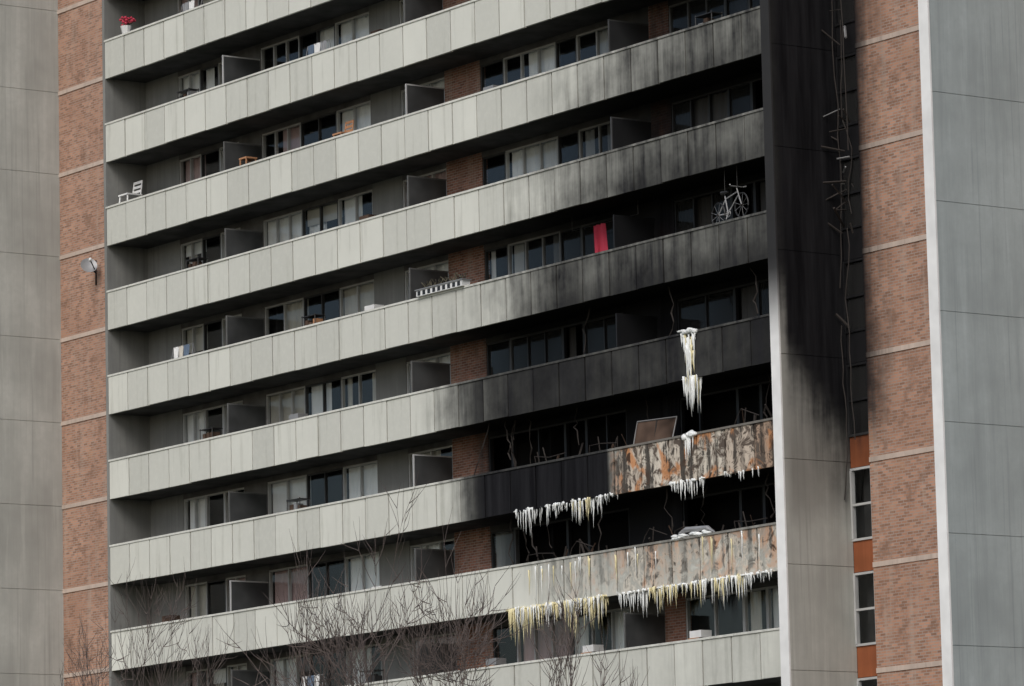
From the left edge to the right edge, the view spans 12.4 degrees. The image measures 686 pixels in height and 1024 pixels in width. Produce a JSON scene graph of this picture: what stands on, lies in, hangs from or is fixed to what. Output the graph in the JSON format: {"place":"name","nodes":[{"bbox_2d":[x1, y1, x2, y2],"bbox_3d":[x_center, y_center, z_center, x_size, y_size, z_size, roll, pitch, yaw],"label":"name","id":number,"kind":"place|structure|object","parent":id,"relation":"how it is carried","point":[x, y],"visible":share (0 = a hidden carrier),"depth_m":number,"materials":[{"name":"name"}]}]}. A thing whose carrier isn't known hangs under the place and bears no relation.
{"place":"outdoors","nodes":[
{"label":"outdoors","id":0,"kind":"place"},
{"bbox_2d":[102,0,152,685],"bbox_3d":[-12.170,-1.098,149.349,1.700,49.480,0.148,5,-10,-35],"label":"balcony end wall","id":1,"kind":"structure","parent":0,"point":[128,520],"depth_m":148.99,"materials":[{"name":"grey concrete"}]},
{"bbox_2d":[144,0,780,685],"bbox_3d":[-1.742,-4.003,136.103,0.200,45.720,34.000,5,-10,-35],"label":"balcony back wall","id":2,"kind":"structure","parent":0,"point":[468,360],"depth_m":136.38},
{"bbox_2d":[178,0,777,685],"bbox_3d":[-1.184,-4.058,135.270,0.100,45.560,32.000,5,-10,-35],"label":"balcony windows","id":3,"kind":"structure","parent":2,"relation":"in","point":[544,332],"depth_m":135.20,"materials":[{"name":"black glass"}]},
{"label":"ground","id":4,"kind":"structure","parent":0,"visible":0},
{"bbox_2d":[59,561,238,685],"bbox_3d":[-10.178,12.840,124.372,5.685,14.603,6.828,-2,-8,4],"label":"bare tree","id":5,"kind":"object","parent":4,"relation":"on","point":[86,658],"visible":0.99,"depth_m":126.03,"materials":[{"name":"brown plant"}]},
{"bbox_2d":[215,470,648,685],"bbox_3d":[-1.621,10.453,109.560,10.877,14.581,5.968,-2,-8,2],"label":"bare tree","id":6,"kind":"object","parent":4,"relation":"on","point":[414,658],"visible":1,"depth_m":110.50,"materials":[{"name":"brown plant"}]},
{"bbox_2d":[58,0,942,685],"bbox_3d":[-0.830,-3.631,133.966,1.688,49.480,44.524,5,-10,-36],"label":"brick walls","id":7,"kind":"structure","parent":4,"relation":"on","point":[900,404],"depth_m":120.49,"materials":[{"name":"brown brick"}]},
{"bbox_2d":[0,0,63,685],"bbox_3d":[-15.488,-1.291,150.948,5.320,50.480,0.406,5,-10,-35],"label":"concrete fin","id":8,"kind":"object","parent":7,"relation":"attached to","point":[31,592],"visible":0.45,"depth_m":150.49,"materials":[{"name":"grey concrete"}]},
{"bbox_2d":[81,258,96,284],"bbox_3d":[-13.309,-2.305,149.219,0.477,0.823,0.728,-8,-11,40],"label":"satellite dish","id":9,"kind":"object","parent":7,"relation":"attached to","point":[88,264],"visible":1,"depth_m":149.24,"materials":[{"name":"grey metal"}]},
{"bbox_2d":[57,0,941,677],"bbox_3d":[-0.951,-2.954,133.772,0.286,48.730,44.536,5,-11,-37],"label":"floor bands","id":10,"kind":"object","parent":7,"relation":"attached to","point":[867,354],"visible":0.6,"depth_m":120.48,"materials":[{"name":"concrete"}]},
{"bbox_2d":[833,0,876,685],"bbox_3d":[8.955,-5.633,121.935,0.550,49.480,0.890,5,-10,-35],"label":"stair window column","id":11,"kind":"structure","parent":7,"relation":"attached to","point":[863,565],"depth_m":120.84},
{"bbox_2d":[838,0,867,433],"bbox_3d":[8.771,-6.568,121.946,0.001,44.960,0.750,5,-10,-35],"label":"stair window panes","id":12,"kind":"object","parent":11,"relation":"attached to","point":[856,317],"visible":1,"depth_m":121.40,"materials":[{"name":"black glass"}]},
{"bbox_3d":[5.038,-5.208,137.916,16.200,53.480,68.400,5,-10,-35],"label":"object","id":13,"kind":"object","parent":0,"visible":0},
{"bbox_2d":[110,0,780,685],"bbox_3d":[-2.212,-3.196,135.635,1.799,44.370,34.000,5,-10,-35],"label":"balcony slabs","id":14,"kind":"structure","parent":13,"relation":"attached to","point":[426,68],"depth_m":136.02,"materials":[{"name":"grey concrete"}]},
{"bbox_2d":[118,180,142,202],"bbox_3d":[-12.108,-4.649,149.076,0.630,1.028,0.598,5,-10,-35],"label":"plastic chair","id":15,"kind":"object","parent":14,"relation":"on","point":[134,194],"visible":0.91,"depth_m":149.10,"materials":[{"name":"white plastic"}]},
{"bbox_2d":[171,343,194,358],"bbox_3d":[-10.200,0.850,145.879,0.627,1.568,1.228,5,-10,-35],"label":"laundry rack","id":16,"kind":"object","parent":14,"relation":"on","point":[179,349],"visible":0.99,"depth_m":146.00,"materials":[{"name":"white fabric"}]},
{"bbox_2d":[181,0,202,11],"bbox_3d":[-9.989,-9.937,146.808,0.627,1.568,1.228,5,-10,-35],"label":"laundry rack","id":17,"kind":"object","parent":14,"relation":"on","point":[189,4],"visible":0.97,"depth_m":147.07,"materials":[{"name":"white fabric"}]},
{"bbox_2d":[239,156,256,164],"bbox_3d":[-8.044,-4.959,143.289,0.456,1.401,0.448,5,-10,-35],"label":"table","id":18,"kind":"object","parent":14,"relation":"on","point":[247,158],"visible":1,"depth_m":143.30,"materials":[{"name":"brown wood"}]},
{"bbox_2d":[300,674,325,685],"bbox_3d":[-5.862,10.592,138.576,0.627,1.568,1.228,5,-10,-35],"label":"laundry rack","id":19,"kind":"object","parent":14,"relation":"on","point":[313,680],"visible":0.46,"depth_m":138.66,"materials":[{"name":"grey metal"}]},
{"bbox_2d":[306,39,330,55],"bbox_3d":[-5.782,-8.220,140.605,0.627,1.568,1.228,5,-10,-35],"label":"laundry rack","id":20,"kind":"object","parent":14,"relation":"on","point":[313,48],"visible":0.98,"depth_m":140.70,"materials":[{"name":"white fabric"}]},
{"bbox_2d":[332,120,353,136],"bbox_3d":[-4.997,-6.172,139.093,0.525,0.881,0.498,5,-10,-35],"label":"wooden chair","id":21,"kind":"object","parent":14,"relation":"on","point":[346,127],"visible":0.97,"depth_m":139.16,"materials":[{"name":"brown wood"}]},
{"bbox_2d":[161,29,711,666],"bbox_3d":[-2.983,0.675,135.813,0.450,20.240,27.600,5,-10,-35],"label":"storage boxes","id":22,"kind":"object","parent":14,"relation":"on","point":[589,647],"visible":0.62,"depth_m":131.09,"materials":[{"name":"grey plastic"}]},
{"bbox_2d":[104,0,779,685],"bbox_3d":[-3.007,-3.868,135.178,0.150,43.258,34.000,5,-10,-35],"label":"parapet caps","id":23,"kind":"object","parent":14,"relation":"attached to","point":[430,296],"visible":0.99,"depth_m":133.30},
{"bbox_2d":[119,16,135,33],"bbox_3d":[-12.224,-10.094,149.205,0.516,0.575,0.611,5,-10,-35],"label":"flower pot","id":24,"kind":"object","parent":23,"relation":"on","point":[126,26],"visible":1,"depth_m":149.06,"materials":[{"name":"white ceramic"}]},
{"bbox_2d":[415,273,471,296],"bbox_3d":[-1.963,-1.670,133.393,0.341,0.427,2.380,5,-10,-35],"label":"planter box","id":25,"kind":"object","parent":23,"relation":"on","point":[444,285],"visible":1,"depth_m":133.23,"materials":[{"name":"white plastic"}]},
{"bbox_2d":[105,0,780,685],"bbox_3d":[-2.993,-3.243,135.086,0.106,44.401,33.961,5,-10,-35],"label":"balcony parapet panels","id":26,"kind":"object","parent":14,"relation":"attached to","point":[675,258],"visible":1,"depth_m":133.19,"materials":[{"name":"grey concrete"}]},
{"bbox_2d":[222,0,664,685],"bbox_3d":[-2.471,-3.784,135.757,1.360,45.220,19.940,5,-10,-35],"label":"balcony partitions","id":27,"kind":"object","parent":14,"relation":"on","point":[642,628],"visible":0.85,"depth_m":135.37,"materials":[{"name":"grey concrete"}]},
{"bbox_2d":[176,11,722,682],"bbox_3d":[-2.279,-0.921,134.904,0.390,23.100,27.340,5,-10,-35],"label":"balcony rack","id":28,"kind":"object","parent":14,"relation":"on","point":[706,17],"visible":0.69,"depth_m":140.12,"materials":[{"name":"grey metal"}]},
{"bbox_2d":[182,0,778,685],"bbox_3d":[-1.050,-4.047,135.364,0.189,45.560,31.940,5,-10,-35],"label":"curtains","id":29,"kind":"object","parent":14,"relation":"attached to","point":[532,154],"visible":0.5,"depth_m":139.60,"materials":[{"name":"beige fabric"}]},
{"bbox_2d":[573,199,637,252],"bbox_3d":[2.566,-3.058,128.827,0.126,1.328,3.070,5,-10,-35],"label":"hanging towel","id":30,"kind":"object","parent":14,"relation":"hanging from","point":[600,239],"visible":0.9,"depth_m":129.02,"materials":[{"name":"red fabric"}]},
{"bbox_2d":[502,0,769,564],"bbox_3d":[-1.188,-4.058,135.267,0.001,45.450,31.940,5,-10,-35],"label":"window panes","id":31,"kind":"object","parent":14,"relation":"attached to","point":[720,310],"visible":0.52,"depth_m":127.16,"materials":[{"name":"black glass"}]},
{"bbox_2d":[506,327,772,685],"bbox_3d":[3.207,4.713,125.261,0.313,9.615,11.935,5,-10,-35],"label":"icicles","id":32,"kind":"object","parent":14,"relation":"hanging from","point":[518,615],"visible":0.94,"depth_m":124.27,"materials":[{"name":"white ice"}]},
{"bbox_2d":[633,416,677,443],"bbox_3d":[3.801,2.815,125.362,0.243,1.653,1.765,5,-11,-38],"label":"burnt cabinet door","id":33,"kind":"structure","parent":14,"relation":"attached to","point":[652,429],"depth_m":125.44,"materials":[{"name":"brown wood"}]},
{"bbox_2d":[474,0,855,564],"bbox_3d":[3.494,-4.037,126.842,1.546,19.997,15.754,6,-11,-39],"label":"burnt debris","id":34,"kind":"object","parent":14,"relation":"on","point":[685,530],"visible":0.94,"depth_m":122.10,"materials":[{"name":"metal"}]},
{"bbox_2d":[711,165,748,223],"bbox_3d":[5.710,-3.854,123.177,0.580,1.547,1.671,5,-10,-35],"label":"bicycle","id":35,"kind":"object","parent":14,"relation":"on","point":[722,193],"visible":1,"depth_m":123.14,"materials":[{"name":"black metal"}]},
{"bbox_2d":[184,7,869,685],"bbox_3d":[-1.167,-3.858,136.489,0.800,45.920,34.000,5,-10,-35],"label":"rooms interior","id":36,"kind":"object","parent":13,"relation":"attached to","point":[720,511],"visible":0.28,"depth_m":132.95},
{"bbox_2d":[760,0,857,685],"bbox_3d":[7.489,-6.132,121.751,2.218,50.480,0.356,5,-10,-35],"label":"concrete fin","id":37,"kind":"object","parent":13,"relation":"attached to","point":[815,564],"visible":1,"depth_m":120.61,"materials":[{"name":"grey concrete"}]},
{"bbox_2d":[918,0,1023,685],"bbox_3d":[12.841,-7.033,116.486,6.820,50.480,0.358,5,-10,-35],"label":"concrete fin","id":38,"kind":"object","parent":13,"relation":"attached to","point":[972,72],"visible":1,"depth_m":114.09,"materials":[{"name":"grey concrete"}]}
]}

